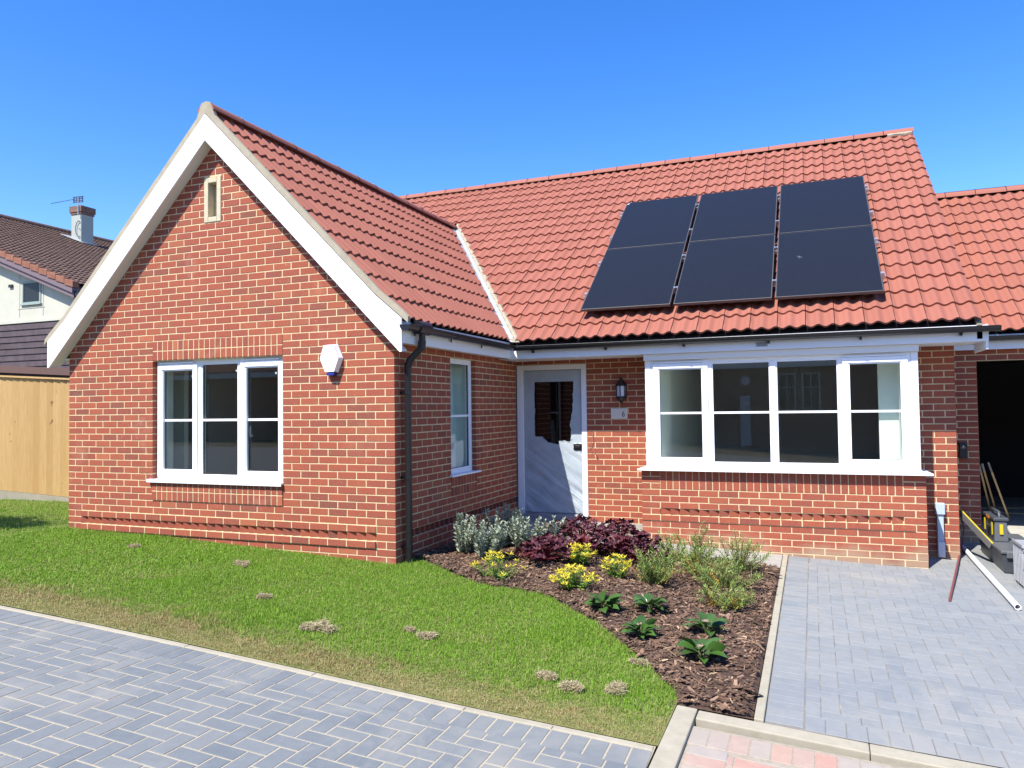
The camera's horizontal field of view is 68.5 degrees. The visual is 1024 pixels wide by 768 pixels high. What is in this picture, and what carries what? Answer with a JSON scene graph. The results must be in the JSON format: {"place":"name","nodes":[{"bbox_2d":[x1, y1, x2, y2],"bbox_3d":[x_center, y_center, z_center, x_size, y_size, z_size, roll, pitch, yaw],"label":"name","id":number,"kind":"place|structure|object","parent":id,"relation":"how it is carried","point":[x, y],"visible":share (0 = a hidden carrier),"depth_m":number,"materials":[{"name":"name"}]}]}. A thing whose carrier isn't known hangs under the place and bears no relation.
{"place":"outdoors","nodes":[
{"label":"outdoors","id":0,"kind":"place"},
{"bbox_2d":[0,609,655,767],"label":"road","id":1,"kind":"structure","parent":0,"point":[72,695],"depth_m":3.85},
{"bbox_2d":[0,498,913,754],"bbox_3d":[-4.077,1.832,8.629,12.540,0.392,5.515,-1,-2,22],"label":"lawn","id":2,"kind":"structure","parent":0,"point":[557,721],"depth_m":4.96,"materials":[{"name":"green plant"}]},
{"bbox_2d":[0,375,69,501],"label":"timber fence","id":3,"kind":"object","parent":2,"relation":"on","point":[34,439],"visible":0.28,"depth_m":11.67,"materials":[{"name":"brown wood"}]},
{"bbox_2d":[0,366,69,379],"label":"outbuilding","id":4,"kind":"structure","parent":2,"relation":"on","point":[35,371],"depth_m":13.93,"materials":[{"name":"brown"}]},
{"bbox_2d":[0,205,113,367],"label":"neighbour house","id":5,"kind":"structure","parent":2,"relation":"on","point":[46,271],"depth_m":21.76,"materials":[{"name":"brown"}]},
{"bbox_2d":[20,281,41,305],"bbox_3d":[-13.712,-2.600,21.450,0.850,0.690,0.110,-1,-2,22],"label":"window","id":6,"kind":"structure","parent":5,"relation":"in","point":[31,290],"depth_m":21.45,"materials":[{"name":"grey"}]},
{"bbox_2d":[51,196,83,236],"bbox_3d":[-18.214,-6.829,30.760,1.521,1.677,0.164,-1,-2,9],"label":"tv aerial","id":7,"kind":"object","parent":5,"relation":"attached to","point":[78,200],"visible":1,"depth_m":30.70,"materials":[{"name":"grey metal"}]},
{"bbox_2d":[127,543,140,547],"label":"grass clod","id":8,"kind":"object","parent":2,"relation":"on","point":[136,545],"depth_m":7.75,"materials":[{"name":"plant"}]},
{"bbox_2d":[233,559,250,567],"bbox_3d":[-2.528,1.688,7.066,0.255,0.082,0.136,-2,-2,41],"label":"grass clod","id":9,"kind":"object","parent":2,"relation":"on","point":[244,563],"depth_m":7.05,"materials":[{"name":"plant"}]},
{"bbox_2d":[255,591,273,599],"bbox_3d":[-1.975,1.690,5.987,0.154,0.077,0.119,0,-2,-22],"label":"grass clod","id":10,"kind":"object","parent":2,"relation":"on","point":[262,595],"depth_m":5.96,"materials":[{"name":"plant"}]},
{"bbox_2d":[299,617,337,633],"bbox_3d":[-1.342,1.694,5.261,0.311,0.102,0.223,-1,-2,22],"label":"grass clod","id":11,"kind":"object","parent":2,"relation":"on","point":[316,626],"depth_m":5.23,"materials":[{"name":"plant"}]},
{"bbox_2d":[0,605,653,767],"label":"road kerb","id":12,"kind":"structure","parent":2,"relation":"on","point":[496,715],"depth_m":4.34,"materials":[{"name":"concrete"}]},
{"bbox_2d":[402,625,417,632],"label":"grass clod","id":13,"kind":"object","parent":2,"relation":"on","point":[411,629],"depth_m":5.30,"materials":[{"name":"plant"}]},
{"bbox_2d":[415,630,437,640],"bbox_3d":[-0.594,1.738,5.185,0.181,0.083,0.125,-1,-2,-4],"label":"grass clod","id":14,"kind":"object","parent":2,"relation":"on","point":[428,635],"depth_m":5.17,"materials":[{"name":"plant"}]},
{"bbox_2d":[44,101,1001,568],"bbox_3d":[1.349,-0.808,12.798,10.547,6.704,12.290,-1,-2,22],"label":"brick bungalow","id":15,"kind":"object","parent":2,"relation":"on","point":[242,275],"visible":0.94,"depth_m":8.64,"materials":[{"name":"red brick"}]},
{"bbox_2d":[146,356,283,486],"bbox_3d":[-3.228,0.406,8.249,1.865,1.368,0.215,-1,-2,22],"label":"window","id":16,"kind":"structure","parent":15,"relation":"in","point":[196,475],"depth_m":8.28,"materials":[{"name":"white plastic"}]},
{"bbox_2d":[320,344,342,375],"bbox_3d":[-1.826,-0.243,7.599,0.241,0.317,0.072,-1,-2,22],"label":"alarm box","id":17,"kind":"object","parent":15,"relation":"attached to","point":[331,357],"visible":1,"depth_m":7.57,"materials":[{"name":"white plastic"}]},
{"bbox_2d":[450,358,481,476],"bbox_3d":[-0.633,0.384,8.849,0.240,1.354,0.785,-1,-2,22],"label":"window","id":18,"kind":"structure","parent":15,"relation":"in","point":[462,470],"depth_m":9.08,"materials":[{"name":"white plastic"}]},
{"bbox_2d":[523,369,582,513],"bbox_3d":[0.560,0.784,10.207,0.828,1.948,0.063,-1,-2,22],"label":"door","id":19,"kind":"structure","parent":15,"relation":"in","point":[552,398],"depth_m":10.20,"materials":[{"name":"grey"}]},
{"bbox_2d":[611,408,627,418],"bbox_3d":[1.403,0.387,9.831,0.221,0.136,0.024,-1,-2,22],"label":"number plaque","id":20,"kind":"object","parent":15,"relation":"attached to","point":[619,413],"visible":1,"depth_m":9.82,"materials":[{"name":"beige stone"}]},
{"bbox_2d":[615,377,626,403],"bbox_3d":[1.418,0.083,9.755,0.156,0.362,0.156,-1,-2,22],"label":"wall lantern","id":21,"kind":"object","parent":15,"relation":"attached to","point":[621,391],"depth_m":9.71,"materials":[{"name":"black plastic"}]},
{"bbox_2d":[584,274,885,299],"bbox_3d":[2.651,-1.200,9.392,3.630,0.058,0.058,-1,-2,22],"label":"mounting rail","id":22,"kind":"object","parent":15,"relation":"attached to","point":[884,277],"visible":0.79,"depth_m":9.15,"materials":[{"name":"silver metal"}]},
{"bbox_2d":[580,243,685,311],"bbox_3d":[1.669,-1.461,10.151,1.218,1.064,1.416,-1,-2,22],"label":"solar panel","id":23,"kind":"object","parent":22,"relation":"attached to","point":[637,277],"visible":1,"depth_m":10.04,"materials":[{"name":"grey"}]},
{"bbox_2d":[673,235,776,305],"bbox_3d":[2.774,-1.490,9.709,1.218,1.064,1.416,-1,-2,22],"label":"solar panel","id":24,"kind":"object","parent":22,"relation":"attached to","point":[728,270],"visible":0.99,"depth_m":9.60,"materials":[{"name":"grey"}]},
{"bbox_2d":[773,226,883,299],"bbox_3d":[3.876,-1.518,9.269,1.218,1.064,1.416,-1,-2,22],"label":"solar panel","id":25,"kind":"object","parent":22,"relation":"attached to","point":[832,262],"visible":1,"depth_m":9.15,"materials":[{"name":"grey"}]},
{"bbox_2d":[597,241,878,267],"bbox_3d":[2.913,-1.718,10.080,3.630,0.058,0.058,-1,-2,22],"label":"mounting rail","id":26,"kind":"object","parent":15,"relation":"attached to","point":[775,252],"visible":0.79,"depth_m":9.85,"materials":[{"name":"silver metal"}]},
{"bbox_2d":[620,188,868,218],"bbox_3d":[3.424,-2.732,11.425,3.630,0.058,0.058,-1,-2,22],"label":"mounting rail","id":27,"kind":"object","parent":15,"relation":"attached to","point":[778,199],"visible":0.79,"depth_m":11.19,"materials":[{"name":"silver metal"}]},
{"bbox_2d":[637,344,933,475],"bbox_3d":[3.074,0.308,8.770,3.125,1.397,0.735,-1,-2,22],"label":"window","id":28,"kind":"structure","parent":15,"relation":"in","point":[906,355],"depth_m":8.53,"materials":[{"name":"white plastic"}]},
{"bbox_2d":[935,502,945,556],"bbox_3d":[4.793,1.631,8.403,0.095,0.600,0.075,-1,-2,22],"label":"meter conduit","id":29,"kind":"object","parent":15,"relation":"attached to","point":[940,510],"visible":1,"depth_m":8.38,"materials":[{"name":"white plastic"}]},
{"bbox_2d":[961,519,964,550],"bbox_3d":[5.356,1.493,8.962,0.193,0.846,0.882,-1,-2,22],"label":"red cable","id":30,"kind":"object","parent":15,"relation":"attached to","point":[963,534],"visible":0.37,"depth_m":9.08,"materials":[{"name":"red plastic"}]},
{"bbox_2d":[534,667,557,681],"bbox_3d":[0.207,1.764,4.559,0.177,0.089,0.113,-1,-2,22],"label":"grass clod","id":31,"kind":"object","parent":2,"relation":"on","point":[547,675],"depth_m":4.54,"materials":[{"name":"plant"}]},
{"bbox_2d":[557,678,586,693],"bbox_3d":[0.342,1.769,4.398,0.169,0.087,0.152,0,-2,-9],"label":"grass clod","id":32,"kind":"object","parent":2,"relation":"on","point":[566,686],"depth_m":4.38,"materials":[{"name":"plant"}]},
{"bbox_2d":[602,678,630,696],"bbox_3d":[0.615,1.772,4.387,0.159,0.097,0.206,-1,-2,22],"label":"grass clod","id":33,"kind":"object","parent":2,"relation":"on","point":[616,688],"depth_m":4.37,"materials":[{"name":"plant"}]},
{"bbox_2d":[627,657,650,666],"bbox_3d":[0.826,1.796,4.862,0.177,0.070,0.100,-1,-2,22],"label":"grass clod","id":34,"kind":"object","parent":2,"relation":"on","point":[641,661],"depth_m":4.84,"materials":[{"name":"plant"}]},
{"bbox_2d":[649,705,697,767],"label":"kerb","id":35,"kind":"structure","parent":2,"relation":"on","point":[672,744],"depth_m":3.83,"materials":[{"name":"concrete"}]},
{"bbox_2d":[754,554,787,722],"bbox_3d":[2.207,1.925,6.253,0.052,0.155,4.663,-1,-2,22],"label":"drive edging","id":36,"kind":"object","parent":2,"relation":"on","point":[760,710],"visible":0.81,"depth_m":5.16,"materials":[{"name":"concrete"}]},
{"bbox_2d":[696,711,995,767],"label":"kerb","id":37,"kind":"structure","parent":2,"relation":"on","point":[816,741],"depth_m":3.87,"materials":[{"name":"concrete"}]},
{"bbox_2d":[936,184,1023,542],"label":"brick garage","id":38,"kind":"structure","parent":2,"relation":"on","point":[985,226],"depth_m":10.97,"materials":[{"name":"red"}]},
{"bbox_2d":[958,442,967,457],"bbox_3d":[5.609,0.826,9.340,0.093,0.197,0.062,-1,-2,22],"label":"key safe","id":39,"kind":"object","parent":38,"relation":"attached to","point":[963,449],"visible":1,"depth_m":9.32,"materials":[{"name":"black plastic"}]},
{"bbox_2d":[980,466,989,510],"bbox_3d":[6.598,1.529,10.452,0.042,0.960,2.229,-2,-2,35],"label":"timber board","id":40,"kind":"object","parent":38,"relation":"on","point":[984,488],"visible":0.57,"depth_m":10.08,"materials":[{"name":"brown wood"}]},
{"bbox_2d":[981,463,995,508],"bbox_3d":[6.619,1.517,10.384,0.045,0.969,2.047,-2,-2,36],"label":"timber board","id":41,"kind":"object","parent":38,"relation":"on","point":[988,485],"visible":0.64,"depth_m":10.01,"materials":[{"name":"brown wood"}]},
{"bbox_2d":[988,462,1010,521],"bbox_3d":[6.639,1.511,10.214,0.064,1.000,1.785,-2,-2,40],"label":"timber board","id":42,"kind":"object","parent":38,"relation":"on","point":[990,468],"visible":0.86,"depth_m":9.97,"materials":[{"name":"brown wood"}]},
{"bbox_2d":[0,0,1023,239],"label":"sky","id":43,"kind":"structure","parent":0,"point":[405,97],"materials":[{"name":"blue"}]},
{"bbox_2d":[413,531,781,718],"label":"bark mulch","id":44,"kind":"object","parent":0,"point":[668,635],"visible":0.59,"depth_m":6.05,"materials":[{"name":"brown wood"}]},
{"bbox_2d":[453,512,484,553],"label":"silver shrub","id":45,"kind":"object","parent":44,"relation":"on","point":[464,534],"visible":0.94,"depth_m":7.76,"materials":[{"name":"green plant"}]},
{"bbox_2d":[469,519,508,558],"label":"silver shrub","id":46,"kind":"object","parent":44,"relation":"on","point":[483,543],"visible":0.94,"depth_m":7.50,"materials":[{"name":"green plant"}]},
{"bbox_2d":[470,550,526,579],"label":"yellow shrub","id":47,"kind":"object","parent":44,"relation":"on","point":[497,572],"visible":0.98,"depth_m":6.87,"materials":[{"name":"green plant"}]},
{"bbox_2d":[483,502,524,546],"bbox_3d":[-0.103,1.545,8.235,0.447,0.495,0.470,0,-2,-32],"label":"silver shrub","id":48,"kind":"object","parent":44,"relation":"on","point":[506,524],"visible":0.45,"depth_m":8.18,"materials":[{"name":"green plant"}]},
{"bbox_2d":[508,515,550,553],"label":"silver shrub","id":49,"kind":"object","parent":44,"relation":"on","point":[518,533],"visible":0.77,"depth_m":7.83,"materials":[{"name":"green plant"}]},
{"bbox_2d":[513,532,574,560],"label":"purple foliage plant","id":50,"kind":"object","parent":44,"relation":"on","point":[534,543],"visible":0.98,"depth_m":7.43,"materials":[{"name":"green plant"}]},
{"bbox_2d":[539,520,572,538],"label":"purple foliage plant","id":51,"kind":"object","parent":44,"relation":"on","point":[558,521],"visible":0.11,"depth_m":8.38,"materials":[{"name":"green plant"}]},
{"bbox_2d":[548,515,567,550],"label":"silver shrub","id":52,"kind":"object","parent":44,"relation":"on","point":[554,531],"visible":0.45,"depth_m":8.00,"materials":[{"name":"green plant"}]},
{"bbox_2d":[548,563,599,590],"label":"yellow shrub","id":53,"kind":"object","parent":44,"relation":"on","point":[571,579],"visible":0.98,"depth_m":6.47,"materials":[{"name":"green plant"}]},
{"bbox_2d":[562,542,596,564],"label":"yellow shrub","id":54,"kind":"object","parent":44,"relation":"on","point":[576,557],"visible":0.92,"depth_m":7.43,"materials":[{"name":"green plant"}]},
{"bbox_2d":[551,513,617,552],"bbox_3d":[0.745,1.595,8.014,0.737,0.442,0.753,-1,-2,22],"label":"purple foliage plant","id":55,"kind":"object","parent":44,"relation":"on","point":[580,536],"visible":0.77,"depth_m":7.92,"materials":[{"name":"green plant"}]},
{"bbox_2d":[584,589,624,612],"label":"glossy leaf plant","id":56,"kind":"object","parent":44,"relation":"on","point":[602,601],"visible":1,"depth_m":5.91,"materials":[{"name":"green plant"}]},
{"bbox_2d":[599,553,631,577],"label":"yellow shrub","id":57,"kind":"object","parent":44,"relation":"on","point":[614,569],"visible":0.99,"depth_m":6.98,"materials":[{"name":"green plant"}]},
{"bbox_2d":[590,518,648,554],"bbox_3d":[1.171,1.627,8.018,0.729,0.414,0.687,0,-2,-9],"label":"purple foliage plant","id":58,"kind":"object","parent":44,"relation":"on","point":[613,528],"visible":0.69,"depth_m":7.96,"materials":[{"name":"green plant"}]},
{"bbox_2d":[620,615,662,638],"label":"glossy leaf plant","id":59,"kind":"object","parent":44,"relation":"on","point":[638,623],"visible":0.98,"depth_m":5.32,"materials":[{"name":"green plant"}]},
{"bbox_2d":[614,531,669,562],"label":"purple foliage plant","id":60,"kind":"object","parent":44,"relation":"on","point":[643,540],"visible":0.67,"depth_m":7.70,"materials":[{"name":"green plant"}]},
{"bbox_2d":[631,593,667,612],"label":"glossy leaf plant","id":61,"kind":"object","parent":44,"relation":"on","point":[640,600],"visible":1,"depth_m":5.95,"materials":[{"name":"green plant"}]},
{"bbox_2d":[621,542,683,584],"bbox_3d":[1.335,1.643,6.857,0.546,0.368,0.606,0,-2,-20],"label":"green shrub","id":62,"kind":"object","parent":44,"relation":"on","point":[648,569],"visible":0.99,"depth_m":6.79,"materials":[{"name":"green plant"}]},
{"bbox_2d":[648,530,687,562],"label":"green shrub","id":63,"kind":"object","parent":44,"relation":"on","point":[670,542],"visible":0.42,"depth_m":7.74,"materials":[{"name":"green plant"}]},
{"bbox_2d":[669,521,719,559],"bbox_3d":[1.906,1.645,7.839,0.529,0.436,0.547,-1,-2,22],"label":"green shrub","id":64,"kind":"object","parent":44,"relation":"on","point":[701,541],"visible":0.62,"depth_m":7.80,"materials":[{"name":"green plant"}]},
{"bbox_2d":[674,544,720,574],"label":"green shrub","id":65,"kind":"object","parent":44,"relation":"on","point":[694,555],"visible":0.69,"depth_m":7.29,"materials":[{"name":"green plant"}]},
{"bbox_2d":[675,637,727,663],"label":"glossy leaf plant","id":66,"kind":"object","parent":44,"relation":"on","point":[714,646],"visible":1,"depth_m":4.86,"materials":[{"name":"green plant"}]},
{"bbox_2d":[680,611,727,636],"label":"glossy leaf plant","id":67,"kind":"object","parent":44,"relation":"on","point":[707,620],"visible":0.98,"depth_m":5.45,"materials":[{"name":"green plant"}]},
{"bbox_2d":[695,579,756,610],"bbox_3d":[1.779,1.747,6.230,0.464,0.236,0.517,0,-2,-32],"label":"green shrub","id":68,"kind":"object","parent":44,"relation":"on","point":[729,599],"visible":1,"depth_m":6.18,"materials":[{"name":"green plant"}]},
{"bbox_2d":[689,551,765,590],"bbox_3d":[1.919,1.680,6.747,0.687,0.352,0.580,-1,-2,22],"label":"green shrub","id":69,"kind":"object","parent":44,"relation":"on","point":[722,576],"visible":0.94,"depth_m":6.74,"materials":[{"name":"green plant"}]},
{"bbox_2d":[706,528,771,571],"bbox_3d":[2.239,1.641,7.343,0.608,0.423,0.519,0,-2,-19],"label":"green shrub","id":70,"kind":"object","parent":44,"relation":"on","point":[741,557],"visible":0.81,"depth_m":7.31,"materials":[{"name":"green plant"}]},
{"bbox_2d":[488,519,782,567],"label":"path","id":71,"kind":"structure","parent":0,"point":[775,559],"depth_m":8.43,"materials":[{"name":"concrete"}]},
{"bbox_2d":[677,726,903,767],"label":"pavement","id":72,"kind":"structure","parent":0,"point":[706,748],"depth_m":3.74,"materials":[{"name":"brick"}]},
{"bbox_2d":[764,542,1023,767],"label":"driveway","id":73,"kind":"structure","parent":0,"point":[911,659],"depth_m":5.17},
{"bbox_2d":[948,550,960,601],"bbox_3d":[4.505,1.915,7.626,0.026,0.062,2.354,-2,-2,33],"label":"red rod","id":74,"kind":"object","parent":73,"relation":"on","point":[953,582],"visible":0.9,"depth_m":7.32,"materials":[{"name":"red metal"}]},
{"bbox_2d":[960,545,1020,609],"bbox_3d":[4.819,1.913,7.646,0.052,0.085,2.741,-2,-2,22],"label":"plastic pipe","id":75,"kind":"object","parent":73,"relation":"on","point":[1014,603],"visible":0.86,"depth_m":7.23,"materials":[{"name":"white plastic"}]},
{"bbox_2d":[980,532,1023,573],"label":"storage box","id":76,"kind":"object","parent":73,"relation":"on","point":[999,555],"visible":0.54,"depth_m":7.91,"materials":[{"name":"grey plastic"}]},
{"bbox_2d":[959,509,993,548],"bbox_3d":[5.133,1.601,8.325,0.026,0.364,0.517,-1,-2,-6],"label":"spirit level","id":77,"kind":"object","parent":76,"relation":"on","point":[975,529],"visible":0.96,"depth_m":8.30,"materials":[{"name":"yellow metal"}]},
{"bbox_2d":[983,507,1008,541],"bbox_3d":[5.408,1.558,8.407,0.152,0.327,0.557,-1,-2,22],"label":"toolbox","id":78,"kind":"object","parent":76,"relation":"on","point":[995,526],"visible":1,"depth_m":8.20,"materials":[{"name":"grey plastic"}]},
{"bbox_2d":[1012,538,1023,585],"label":"plastic crate","id":79,"kind":"object","parent":73,"relation":"on","point":[1018,559],"visible":1,"depth_m":7.24,"materials":[{"name":"grey plastic"}]},
{"bbox_2d":[981,506,1023,508],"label":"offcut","id":80,"kind":"object","parent":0,"point":[1007,507],"visible":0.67,"depth_m":12.10,"materials":[{"name":"brown wood"}]},
{"bbox_2d":[1000,511,1023,513],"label":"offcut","id":81,"kind":"object","parent":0,"point":[1011,512],"depth_m":11.53,"materials":[{"name":"brown wood"}]},
{"bbox_3d":[3.162,-2.214,10.737,3.630,0.058,0.058,-1,-2,22],"label":"mounting rail","id":82,"kind":"object","parent":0,"visible":0},
{"bbox_2d":[607,195,698,249],"bbox_3d":[2.182,-2.478,11.499,1.218,1.064,1.416,-1,-2,22],"label":"solar panel","id":83,"kind":"object","parent":82,"relation":"attached to","point":[667,221],"visible":1,"depth_m":11.41,"materials":[{"name":"grey"}]},
{"bbox_2d":[689,186,778,242],"bbox_3d":[3.286,-2.506,11.058,1.218,1.064,1.416,-1,-2,22],"label":"solar panel","id":84,"kind":"object","parent":82,"relation":"attached to","point":[737,214],"visible":1,"depth_m":10.97,"materials":[{"name":"grey"}]},
{"bbox_2d":[776,176,872,233],"bbox_3d":[4.388,-2.535,10.617,1.218,1.064,1.416,-1,-2,22],"label":"solar panel","id":85,"kind":"object","parent":82,"relation":"attached to","point":[841,203],"visible":1,"depth_m":10.53,"materials":[{"name":"grey"}]}
]}

